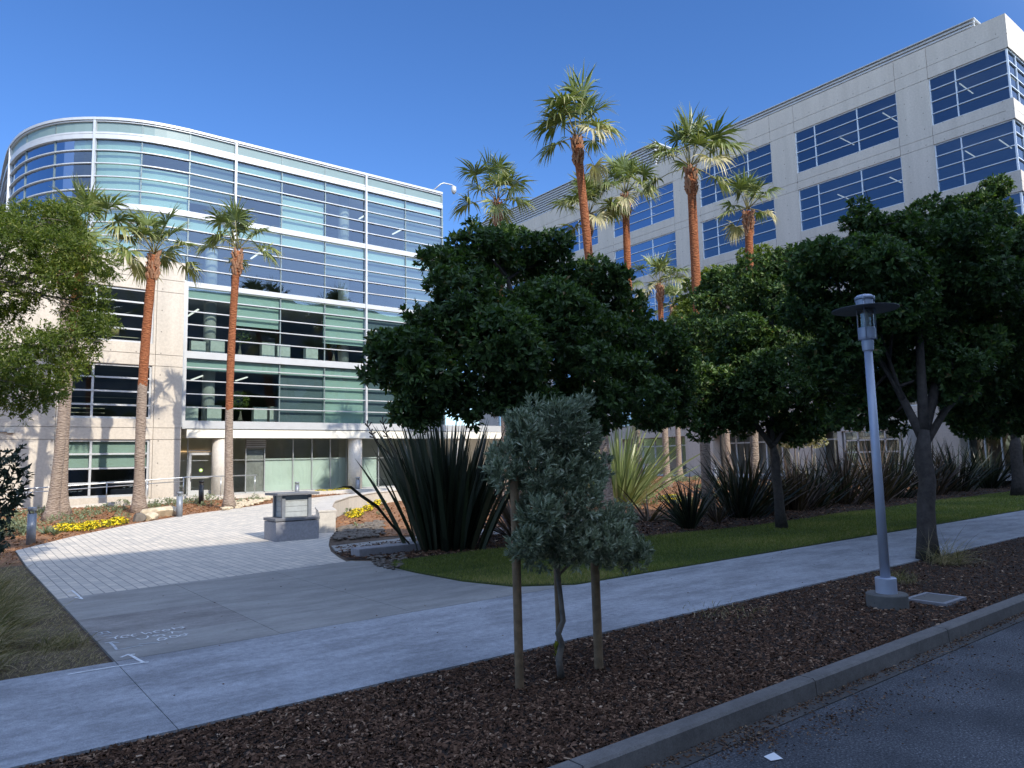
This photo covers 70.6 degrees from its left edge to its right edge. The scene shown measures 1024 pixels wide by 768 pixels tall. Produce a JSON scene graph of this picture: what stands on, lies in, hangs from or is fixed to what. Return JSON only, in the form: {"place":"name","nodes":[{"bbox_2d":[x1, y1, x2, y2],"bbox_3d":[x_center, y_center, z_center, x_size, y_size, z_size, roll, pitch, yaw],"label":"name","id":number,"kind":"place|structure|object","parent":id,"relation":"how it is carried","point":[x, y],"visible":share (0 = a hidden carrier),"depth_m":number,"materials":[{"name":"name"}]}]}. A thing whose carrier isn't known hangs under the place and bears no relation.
{"place":"outdoors","nodes":[
{"label":"outdoors","id":0,"kind":"place"},
{"bbox_2d":[0,565,108,680],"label":"dry turf","id":1,"kind":"structure","parent":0,"point":[35,668],"depth_m":8.96,"materials":[{"name":"plant"}]},
{"bbox_2d":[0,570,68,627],"bbox_3d":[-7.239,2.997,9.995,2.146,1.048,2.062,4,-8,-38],"label":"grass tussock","id":2,"kind":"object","parent":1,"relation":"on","point":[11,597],"depth_m":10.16,"materials":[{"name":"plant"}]},
{"bbox_2d":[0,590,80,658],"bbox_3d":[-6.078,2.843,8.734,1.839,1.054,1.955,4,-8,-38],"label":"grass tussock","id":3,"kind":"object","parent":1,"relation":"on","point":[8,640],"depth_m":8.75,"materials":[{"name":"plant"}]},
{"bbox_2d":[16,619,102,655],"bbox_3d":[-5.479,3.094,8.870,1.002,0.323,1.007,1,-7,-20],"label":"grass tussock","id":4,"kind":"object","parent":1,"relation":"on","point":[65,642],"depth_m":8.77,"materials":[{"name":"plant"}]},
{"bbox_2d":[0,194,127,426],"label":"feathery tree","id":5,"kind":"object","parent":1,"relation":"on","point":[65,259],"visible":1,"depth_m":14.41,"materials":[{"name":"green plant"}]},
{"bbox_2d":[0,493,351,566],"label":"mulch bed","id":6,"kind":"object","parent":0,"point":[4,559],"visible":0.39,"depth_m":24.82,"materials":[{"name":"wood"}]},
{"bbox_2d":[0,444,35,557],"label":"broadleaf shrub","id":7,"kind":"object","parent":6,"relation":"on","point":[14,501],"visible":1,"depth_m":6.92,"materials":[{"name":"green plant"}]},
{"bbox_2d":[11,213,119,520],"bbox_3d":[-16.512,-0.737,26.316,3.883,11.579,3.553,4,-8,-38],"label":"fan palm","id":8,"kind":"object","parent":6,"relation":"on","point":[53,499],"visible":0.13,"depth_m":26.75,"materials":[{"name":"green plant"}]},
{"bbox_2d":[51,516,129,531],"bbox_3d":[-13.946,4.758,24.384,1.260,0.477,2.796,-3,-6,18],"label":"flower patch","id":9,"kind":"object","parent":6,"relation":"on","point":[90,525],"visible":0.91,"depth_m":23.89,"materials":[{"name":"yellow plant"}]},
{"bbox_2d":[25,170,156,515],"bbox_3d":[-16.768,-1.555,28.218,4.953,13.548,4.335,4,-8,-38],"label":"fan palm","id":10,"kind":"object","parent":6,"relation":"on","point":[101,203],"visible":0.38,"depth_m":28.42,"materials":[{"name":"green plant"}]},
{"bbox_2d":[0,493,267,535],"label":"groundcover","id":11,"kind":"object","parent":6,"relation":"on","point":[24,522],"visible":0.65,"depth_m":28.79,"materials":[{"name":"green plant"}]},
{"bbox_2d":[107,202,202,512],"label":"fan palm","id":12,"kind":"object","parent":6,"relation":"on","point":[155,264],"visible":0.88,"depth_m":29.51,"materials":[{"name":"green plant"}]},
{"bbox_2d":[192,193,283,508],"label":"fan palm","id":13,"kind":"object","parent":6,"relation":"on","point":[237,216],"visible":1,"depth_m":31.09,"materials":[{"name":"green plant"}]},
{"bbox_2d":[15,493,355,600],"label":"plaza","id":14,"kind":"structure","parent":0,"point":[203,546],"depth_m":18.06,"materials":[{"name":"grey concrete"}]},
{"bbox_2d":[263,491,319,541],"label":"stone pillar","id":15,"kind":"structure","parent":14,"relation":"on","point":[293,518],"depth_m":20.92,"materials":[{"name":"stone"}]},
{"bbox_2d":[57,561,512,661],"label":"path","id":16,"kind":"structure","parent":0,"point":[254,605],"depth_m":11.19,"materials":[{"name":"concrete"}]},
{"bbox_2d":[356,561,571,593],"bbox_3d":[-1.270,3.726,14.181,1.400,0.100,5.840,4,-8,-38],"label":"path flare","id":17,"kind":"object","parent":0,"point":[508,589],"visible":0.37,"depth_m":12.26,"materials":[{"name":"concrete"}]},
{"bbox_2d":[8,476,1010,661],"bbox_3d":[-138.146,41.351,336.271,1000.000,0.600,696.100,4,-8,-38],"label":"ground","id":18,"kind":"structure","parent":0,"point":[332,542],"depth_m":17.36,"materials":[{"name":"soil"}]},
{"bbox_2d":[6,474,256,508],"bbox_3d":[-21.287,5.176,31.108,21.239,1.960,1.062,4,-8,-40],"label":"ramp railing","id":19,"kind":"object","parent":18,"relation":"on","point":[122,503],"visible":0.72,"depth_m":33.55,"materials":[{"name":"metal"}]},
{"bbox_2d":[0,117,528,507],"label":"glass office building","id":20,"kind":"structure","parent":18,"relation":"on","point":[346,276],"depth_m":41.06,"materials":[{"name":"white metal"}]},
{"bbox_2d":[8,152,25,211],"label":"window","id":21,"kind":"structure","parent":20,"relation":"in","point":[18,167],"depth_m":39.18,"materials":[{"name":"blue glass"}]},
{"bbox_2d":[22,142,54,210],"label":"window","id":22,"kind":"structure","parent":20,"relation":"in","point":[40,159],"depth_m":37.87,"materials":[{"name":"blue glass"}]},
{"bbox_2d":[52,140,92,202],"bbox_3d":[-22.625,-10.989,37.367,2.221,3.460,0.341,-2,-6,5],"label":"window","id":23,"kind":"structure","parent":20,"relation":"in","point":[64,162],"depth_m":37.40,"materials":[{"name":"blue glass"}]},
{"bbox_2d":[68,439,149,498],"bbox_3d":[-19.488,4.028,34.541,3.880,2.740,0.250,4,-8,-38],"label":"window","id":24,"kind":"structure","parent":20,"relation":"in","point":[84,454],"depth_m":34.58,"materials":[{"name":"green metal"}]},
{"bbox_2d":[71,362,151,418],"bbox_3d":[-19.535,0.329,34.893,3.880,2.670,0.130,4,-8,-38],"label":"window","id":25,"kind":"structure","parent":20,"relation":"in","point":[92,389],"depth_m":34.94,"materials":[{"name":"white metal"}]},
{"bbox_2d":[92,210,138,255],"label":"window","id":26,"kind":"structure","parent":20,"relation":"in","point":[109,216],"depth_m":37.24,"materials":[{"name":"blue glass"}]},
{"bbox_2d":[94,140,142,203],"bbox_3d":[-20.436,-11.010,37.539,2.261,3.420,0.413,0,-6,-12],"label":"window","id":27,"kind":"structure","parent":20,"relation":"in","point":[119,171],"depth_m":37.64,"materials":[{"name":"teal glass"}]},
{"bbox_2d":[139,213,187,279],"bbox_3d":[-18.270,-7.193,37.930,2.313,3.460,0.395,2,-7,-30],"label":"window","id":28,"kind":"structure","parent":20,"relation":"in","point":[182,235],"depth_m":38.31,"materials":[{"name":"blue metal"}]},
{"bbox_2d":[141,143,189,210],"bbox_3d":[-18.356,-10.970,38.338,2.313,3.420,0.395,2,-7,-30],"label":"window","id":29,"kind":"structure","parent":20,"relation":"in","point":[159,188],"depth_m":38.37,"materials":[{"name":"teal glass"}]},
{"bbox_2d":[185,359,226,408],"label":"window","id":30,"kind":"structure","parent":20,"relation":"in","point":[200,365],"depth_m":38.52,"materials":[{"name":"glass"}]},
{"bbox_2d":[187,288,230,340],"bbox_3d":[-16.243,-3.389,38.829,2.400,3.420,0.250,4,-8,-38],"label":"window","id":31,"kind":"structure","parent":20,"relation":"in","point":[196,294],"depth_m":38.94,"materials":[{"name":"green glass"}]},
{"bbox_2d":[188,151,234,209],"bbox_3d":[-16.438,-10.880,39.671,2.400,3.460,0.330,4,-8,-38],"label":"window","id":32,"kind":"structure","parent":20,"relation":"in","point":[208,184],"depth_m":39.75,"materials":[{"name":"blue metal"}]},
{"bbox_2d":[233,362,279,409],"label":"window","id":33,"kind":"structure","parent":20,"relation":"in","point":[252,368],"depth_m":40.14,"materials":[{"name":"glass"}]},
{"bbox_2d":[236,294,280,345],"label":"window","id":34,"kind":"structure","parent":20,"relation":"in","point":[248,316],"depth_m":40.61,"materials":[{"name":"teal metal"}]},
{"bbox_2d":[237,162,282,216],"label":"window","id":35,"kind":"structure","parent":20,"relation":"in","point":[248,186],"depth_m":41.38,"materials":[{"name":"blue glass"}]},
{"bbox_2d":[278,365,324,422],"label":"window","id":36,"kind":"structure","parent":20,"relation":"in","point":[301,398],"depth_m":41.74,"materials":[{"name":"teal glass"}]},
{"bbox_2d":[280,299,324,348],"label":"window","id":37,"kind":"structure","parent":20,"relation":"in","point":[290,305],"depth_m":42.13,"materials":[{"name":"teal metal"}]},
{"bbox_2d":[280,173,325,235],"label":"window","id":38,"kind":"structure","parent":20,"relation":"in","point":[299,215],"depth_m":42.91,"materials":[{"name":"blue metal"}]},
{"bbox_2d":[281,235,325,287],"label":"window","id":39,"kind":"structure","parent":20,"relation":"in","point":[290,242],"depth_m":42.53,"materials":[{"name":"teal metal"}]},
{"bbox_2d":[323,368,364,422],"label":"window","id":40,"kind":"structure","parent":20,"relation":"in","point":[344,398],"depth_m":43.35,"materials":[{"name":"teal glass"}]},
{"bbox_2d":[323,305,364,351],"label":"window","id":41,"kind":"structure","parent":20,"relation":"in","point":[344,330],"depth_m":43.79,"materials":[{"name":"teal glass"}]},
{"bbox_2d":[323,243,364,292],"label":"window","id":42,"kind":"structure","parent":20,"relation":"in","point":[343,261],"depth_m":44.22,"materials":[{"name":"blue glass"}]},
{"bbox_2d":[324,182,364,232],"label":"window","id":43,"kind":"structure","parent":20,"relation":"in","point":[330,188],"depth_m":44.55,"materials":[{"name":"teal glass"}]},
{"bbox_2d":[368,382,398,423],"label":"window","id":44,"kind":"structure","parent":20,"relation":"in","point":[377,399],"depth_m":44.71,"materials":[{"name":"teal glass"}]},
{"bbox_2d":[368,310,404,360],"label":"window","id":45,"kind":"structure","parent":20,"relation":"in","point":[373,316],"depth_m":45.48,"materials":[{"name":"teal glass"}]},
{"bbox_2d":[368,192,405,240],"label":"window","id":46,"kind":"structure","parent":20,"relation":"in","point":[385,215],"depth_m":46.37,"materials":[{"name":"blue glass"}]},
{"bbox_2d":[368,251,406,298],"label":"window","id":47,"kind":"structure","parent":20,"relation":"in","point":[384,268],"depth_m":45.97,"materials":[{"name":"blue glass"}]},
{"bbox_2d":[404,258,433,309],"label":"window","id":48,"kind":"structure","parent":20,"relation":"in","point":[414,278],"depth_m":47.23,"materials":[{"name":"blue glass"}]},
{"bbox_2d":[404,201,442,252],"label":"window","id":49,"kind":"structure","parent":20,"relation":"in","point":[421,229],"depth_m":47.93,"materials":[{"name":"blue metal"}]},
{"bbox_2d":[315,489,401,532],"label":"garden wall","id":50,"kind":"structure","parent":18,"relation":"on","point":[329,511],"depth_m":28.18,"materials":[{"name":"concrete"}]},
{"bbox_2d":[336,477,909,537],"bbox_3d":[3.434,6.327,42.355,39.900,0.600,26.800,4,-8,-38],"label":"mulch bed sunny","id":51,"kind":"object","parent":18,"relation":"on","point":[368,518],"visible":0.19,"depth_m":28.52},
{"bbox_2d":[330,520,385,540],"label":"cobbles","id":52,"kind":"object","parent":51,"relation":"on","point":[365,530],"visible":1,"depth_m":22.40,"materials":[{"name":"grey stone"}]},
{"bbox_2d":[446,148,537,503],"bbox_3d":[-0.588,-2.772,32.936,4.347,16.578,4.624,4,-8,-38],"label":"fan palm","id":53,"kind":"object","parent":51,"relation":"on","point":[500,178],"visible":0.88,"depth_m":33.38,"materials":[{"name":"green plant"}]},
{"bbox_2d":[523,63,624,508],"bbox_3d":[2.569,-3.991,28.775,4.373,18.320,4.415,0,-6,-14],"label":"fan palm","id":54,"kind":"object","parent":51,"relation":"on","point":[563,103],"visible":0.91,"depth_m":29.47,"materials":[{"name":"green plant"}]},
{"bbox_2d":[546,171,633,455],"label":"fan palm","id":55,"kind":"object","parent":51,"relation":"on","point":[574,199],"visible":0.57,"depth_m":35.03,"materials":[{"name":"green plant"}]},
{"bbox_2d":[591,151,667,499],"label":"fan palm","id":56,"kind":"object","parent":51,"relation":"on","point":[623,166],"visible":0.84,"depth_m":35.34,"materials":[{"name":"green plant"}]},
{"bbox_2d":[584,426,716,505],"bbox_3d":[5.189,3.288,32.658,8.171,4.393,8.228,4,-8,-38],"label":"flax plant","id":57,"kind":"object","parent":51,"relation":"on","point":[624,468],"visible":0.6,"depth_m":31.90,"materials":[{"name":"green plant"}]},
{"bbox_2d":[631,249,690,487],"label":"fan palm","id":58,"kind":"object","parent":51,"relation":"on","point":[659,265],"visible":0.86,"depth_m":45.24,"materials":[{"name":"green plant"}]},
{"bbox_2d":[655,281,684,478],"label":"fan palm","id":59,"kind":"object","parent":51,"relation":"on","point":[670,290],"visible":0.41,"depth_m":55.60,"materials":[{"name":"green plant"}]},
{"bbox_2d":[666,242,783,486],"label":"sunlit tree","id":60,"kind":"object","parent":51,"relation":"on","point":[684,307],"visible":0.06,"depth_m":33.19,"materials":[{"name":"green plant"}]},
{"bbox_2d":[335,482,1010,558],"bbox_3d":[16.715,5.317,32.992,52.600,0.001,5.600,4,-8,-38],"label":"mulch bed","id":61,"kind":"object","parent":18,"relation":"on","point":[814,511],"visible":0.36,"depth_m":25.25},
{"bbox_2d":[351,541,420,556],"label":"concrete block","id":62,"kind":"structure","parent":61,"relation":"on","point":[363,551],"depth_m":17.32,"materials":[{"name":"concrete"}]},
{"bbox_2d":[339,417,510,551],"bbox_3d":[-1.914,2.426,18.306,5.372,3.498,4.372,1,-7,-22],"label":"flax plant","id":63,"kind":"object","parent":61,"relation":"on","point":[448,500],"visible":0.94,"depth_m":17.62,"materials":[{"name":"green plant"}]},
{"bbox_2d":[335,482,1010,558],"bbox_3d":[16.924,5.283,32.804,52.591,0.161,5.096,4,-8,-38],"label":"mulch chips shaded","id":64,"kind":"object","parent":61,"relation":"on","point":[500,542],"visible":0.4,"depth_m":22.89,"materials":[{"name":"brown wood"}]},
{"bbox_2d":[649,472,720,528],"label":"flax plant","id":65,"kind":"object","parent":61,"relation":"on","point":[686,517],"visible":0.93,"depth_m":21.67,"materials":[{"name":"green plant"}]},
{"bbox_2d":[637,101,756,512],"bbox_3d":[6.926,-3.011,26.980,4.030,15.888,4.328,1,-7,-19],"label":"fan palm","id":66,"kind":"object","parent":61,"relation":"on","point":[691,134],"visible":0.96,"depth_m":27.69,"materials":[{"name":"green plant"}]},
{"bbox_2d":[656,444,819,518],"bbox_3d":[7.944,3.458,26.084,5.518,2.682,5.995,4,-8,-38],"label":"flax plant","id":67,"kind":"object","parent":61,"relation":"on","point":[736,501],"visible":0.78,"depth_m":25.30,"materials":[{"name":"green plant"}]},
{"bbox_2d":[716,166,783,492],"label":"fan palm","id":68,"kind":"object","parent":61,"relation":"on","point":[748,187],"visible":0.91,"depth_m":30.56,"materials":[{"name":"green plant"}]},
{"bbox_2d":[679,436,829,513],"bbox_3d":[9.029,3.458,27.627,5.563,2.970,5.668,0,-6,-9],"label":"flax plant","id":69,"kind":"object","parent":61,"relation":"on","point":[758,483],"visible":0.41,"depth_m":26.95,"materials":[{"name":"green plant"}]},
{"bbox_2d":[748,448,868,510],"bbox_3d":[11.104,3.697,28.174,5.216,2.501,4.933,4,-8,-38],"label":"flax plant","id":70,"kind":"object","parent":61,"relation":"on","point":[800,503],"visible":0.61,"depth_m":28.05,"materials":[{"name":"green plant"}]},
{"bbox_2d":[761,450,870,507],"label":"flax plant","id":71,"kind":"object","parent":61,"relation":"on","point":[829,497],"visible":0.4,"depth_m":29.61,"materials":[{"name":"green plant"}]},
{"bbox_2d":[780,437,911,504],"bbox_3d":[14.279,3.706,31.671,5.686,3.096,6.258,4,-8,-38],"label":"flax plant","id":72,"kind":"object","parent":61,"relation":"on","point":[846,468],"visible":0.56,"depth_m":31.14,"materials":[{"name":"green plant"}]},
{"bbox_2d":[808,434,932,501],"bbox_3d":[16.467,3.755,32.602,6.359,3.100,5.512,4,-8,-38],"label":"flax plant","id":73,"kind":"object","parent":61,"relation":"on","point":[887,493],"visible":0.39,"depth_m":32.27,"materials":[{"name":"green plant"}]},
{"bbox_2d":[831,434,964,497],"bbox_3d":[18.453,3.867,35.016,6.582,3.305,6.652,4,-8,-38],"label":"flax plant","id":74,"kind":"object","parent":61,"relation":"on","point":[909,465],"visible":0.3,"depth_m":34.60,"materials":[{"name":"green plant"}]},
{"bbox_2d":[898,441,997,494],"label":"flax plant","id":75,"kind":"object","parent":61,"relation":"on","point":[943,485],"visible":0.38,"depth_m":36.57,"materials":[{"name":"green plant"}]},
{"bbox_2d":[894,439,1009,490],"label":"flax plant","id":76,"kind":"object","parent":61,"relation":"on","point":[978,470],"visible":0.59,"depth_m":39.18,"materials":[{"name":"green plant"}]},
{"bbox_2d":[950,441,1023,488],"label":"flax plant","id":77,"kind":"object","parent":61,"relation":"on","point":[993,481],"visible":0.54,"depth_m":41.66,"materials":[{"name":"green plant"}]},
{"bbox_2d":[479,13,1023,481],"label":"concrete office building","id":78,"kind":"structure","parent":18,"relation":"on","point":[943,111],"depth_m":52.27,"materials":[{"name":"beige concrete"}]},
{"bbox_2d":[613,182,673,237],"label":"window","id":79,"kind":"structure","parent":78,"relation":"in","point":[643,215],"depth_m":66.49,"materials":[{"name":"blue glass"}]},
{"bbox_2d":[615,232,676,278],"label":"window","id":80,"kind":"structure","parent":78,"relation":"in","point":[661,244],"depth_m":66.27,"materials":[{"name":"blue glass"}]},
{"bbox_2d":[699,143,772,206],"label":"window","id":81,"kind":"structure","parent":78,"relation":"in","point":[759,160],"depth_m":59.30,"materials":[{"name":"blue glass"}]},
{"bbox_2d":[702,199,775,258],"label":"window","id":82,"kind":"structure","parent":78,"relation":"in","point":[714,244],"depth_m":59.45,"materials":[{"name":"blue glass"}]},
{"bbox_2d":[795,92,898,172],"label":"window","id":83,"kind":"structure","parent":78,"relation":"in","point":[874,123],"depth_m":52.03,"materials":[{"name":"blue glass"}]},
{"bbox_2d":[799,156,904,230],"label":"window","id":84,"kind":"structure","parent":78,"relation":"in","point":[823,203],"depth_m":51.79,"materials":[{"name":"blue glass"}]},
{"bbox_2d":[928,48,1010,124],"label":"window","id":85,"kind":"structure","parent":78,"relation":"in","point":[983,82],"depth_m":45.86,"materials":[{"name":"blue glass"}]},
{"bbox_2d":[934,119,1018,191],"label":"window","id":86,"kind":"structure","parent":78,"relation":"in","point":[970,158],"depth_m":45.38,"materials":[{"name":"blue glass"}]},
{"bbox_2d":[1006,48,1023,104],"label":"window","id":87,"kind":"structure","parent":78,"relation":"in","point":[1015,65],"depth_m":44.94,"materials":[{"name":"blue glass"}]},
{"bbox_2d":[548,593,1023,767],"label":"kerb","id":88,"kind":"structure","parent":18,"relation":"on","point":[652,746],"depth_m":6.45,"materials":[{"name":"concrete"}]},
{"bbox_2d":[0,510,1023,767],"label":"sidewalk","id":89,"kind":"structure","parent":0,"point":[52,716],"depth_m":8.22,"materials":[{"name":"concrete"}]},
{"bbox_2d":[0,0,1023,425],"label":"sky","id":90,"kind":"structure","parent":0,"point":[398,90],"materials":[{"name":"blue"}]},
{"bbox_2d":[19,537,1023,767],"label":"mulch bed","id":91,"kind":"object","parent":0,"point":[892,628],"visible":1,"depth_m":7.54,"materials":[{"name":"brown wood"}]},
{"bbox_2d":[510,472,523,688],"bbox_3d":[0.046,1.861,6.854,0.084,2.079,0.242,-2,-6,3],"label":"wooden stake","id":92,"kind":"object","parent":91,"relation":"on","point":[517,616],"visible":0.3,"depth_m":6.82,"materials":[{"name":"brown wood"}]},
{"bbox_2d":[477,386,655,678],"bbox_3d":[0.585,1.435,7.293,2.080,2.904,1.110,4,-8,-38],"label":"staked sapling","id":93,"kind":"object","parent":91,"relation":"on","point":[547,528],"visible":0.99,"depth_m":7.00,"materials":[{"name":"green plant"}]},
{"bbox_2d":[590,521,603,670],"bbox_3d":[0.864,2.136,7.452,0.108,1.617,0.092,4,-8,-38],"label":"wooden stake","id":94,"kind":"object","parent":91,"relation":"on","point":[597,619],"visible":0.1,"depth_m":7.39,"materials":[{"name":"brown wood"}]},
{"bbox_2d":[831,294,908,609],"bbox_3d":[5.201,0.936,10.345,0.904,4.530,0.904,4,-8,-38],"label":"street lamp","id":95,"kind":"object","parent":91,"relation":"on","point":[886,594],"visible":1,"depth_m":10.28,"materials":[{"name":"metal"}]},
{"bbox_2d":[773,171,1023,560],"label":"broadleaf tree","id":96,"kind":"object","parent":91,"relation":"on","point":[943,321],"visible":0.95,"depth_m":15.30,"materials":[{"name":"green plant"}]},
{"bbox_2d":[909,592,966,606],"bbox_3d":[6.110,3.144,10.438,0.720,0.120,0.560,4,-8,-38],"label":"utility cover","id":97,"kind":"object","parent":91,"relation":"on","point":[936,599],"visible":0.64,"depth_m":10.37,"materials":[{"name":"concrete"}]},
{"bbox_2d":[902,524,1005,566],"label":"grass tussock","id":98,"kind":"object","parent":91,"relation":"on","point":[949,561],"depth_m":13.78,"materials":[{"name":"plant"}]},
{"bbox_2d":[391,491,1023,586],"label":"lawn","id":99,"kind":"structure","parent":0,"point":[510,585],"depth_m":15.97,"materials":[{"name":"green plant"}]},
{"bbox_2d":[354,213,703,565],"bbox_3d":[1.190,0.012,14.986,9.627,7.387,3.900,4,-8,-38],"label":"broadleaf tree","id":100,"kind":"object","parent":99,"relation":"on","point":[561,320],"visible":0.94,"depth_m":13.61,"materials":[{"name":"green plant"}]},
{"bbox_2d":[669,242,858,528],"bbox_3d":[8.536,-0.400,23.731,6.953,9.740,9.102,-5,-7,33],"label":"broadleaf tree","id":101,"kind":"object","parent":99,"relation":"on","point":[743,339],"visible":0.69,"depth_m":21.16,"materials":[{"name":"green plant"}]},
{"bbox_2d":[946,343,1023,495],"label":"broadleaf tree","id":102,"kind":"object","parent":99,"relation":"on","point":[1017,468],"visible":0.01,"depth_m":33.80,"materials":[{"name":"grey plant"}]},
{"bbox_2d":[685,621,1023,767],"bbox_3d":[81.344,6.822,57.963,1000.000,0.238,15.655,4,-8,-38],"label":"road","id":103,"kind":"structure","parent":0,"point":[988,732],"depth_m":6.06,"materials":[{"name":"grey asphalt"}]},
{"bbox_2d":[644,613,1023,767],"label":"leaf litter","id":104,"kind":"object","parent":103,"relation":"on","point":[752,740],"visible":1,"depth_m":6.30,"materials":[{"name":"brown plant"}]},
{"bbox_2d":[644,612,1023,767],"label":"gutter","id":105,"kind":"object","parent":103,"relation":"on","point":[683,760],"visible":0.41,"depth_m":6.62,"materials":[{"name":"concrete"}]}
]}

